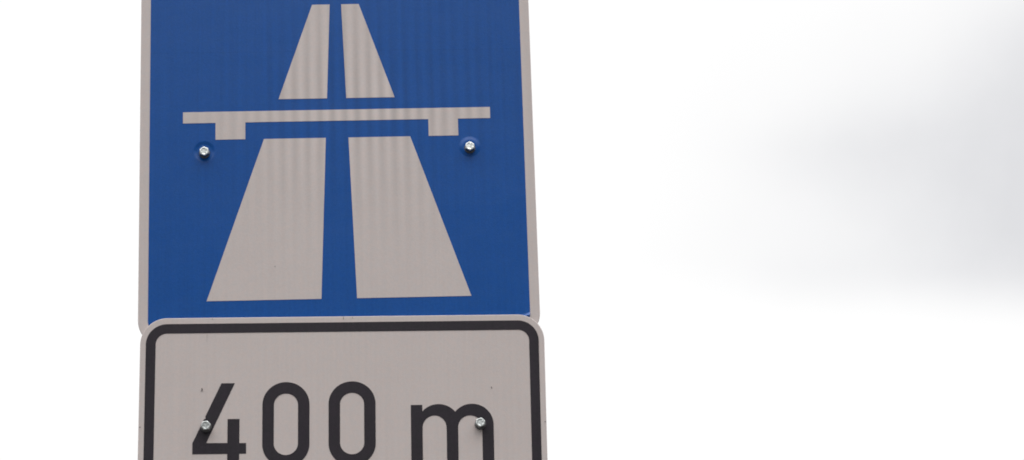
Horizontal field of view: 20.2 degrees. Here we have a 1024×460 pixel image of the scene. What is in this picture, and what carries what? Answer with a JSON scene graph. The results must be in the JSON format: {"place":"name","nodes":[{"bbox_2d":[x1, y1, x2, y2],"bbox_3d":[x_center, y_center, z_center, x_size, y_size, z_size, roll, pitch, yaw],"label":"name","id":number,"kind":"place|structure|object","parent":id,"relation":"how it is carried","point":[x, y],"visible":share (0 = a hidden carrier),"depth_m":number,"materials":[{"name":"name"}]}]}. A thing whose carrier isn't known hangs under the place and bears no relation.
{"place":"outdoors","nodes":[
{"label":"outdoors","id":0,"kind":"place"},
{"bbox_2d":[0,0,1023,459],"label":"sky","id":1,"kind":"structure","parent":0,"point":[767,229],"materials":[{"name":"white"}]},
{"label":"ground","id":2,"kind":"structure","parent":0,"visible":0},
{"bbox_2d":[138,0,539,333],"bbox_3d":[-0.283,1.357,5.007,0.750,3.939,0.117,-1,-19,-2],"label":"motorway sign","id":3,"kind":"object","parent":2,"relation":"on","point":[317,158],"visible":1,"depth_m":5.48,"materials":[{"name":"blue metal"}]},
{"bbox_2d":[138,315,547,459],"bbox_3d":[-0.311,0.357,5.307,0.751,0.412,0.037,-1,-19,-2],"label":"distance plate","id":4,"kind":"object","parent":3,"relation":"attached to","point":[451,387],"visible":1,"depth_m":5.32,"materials":[{"name":"white metal"}]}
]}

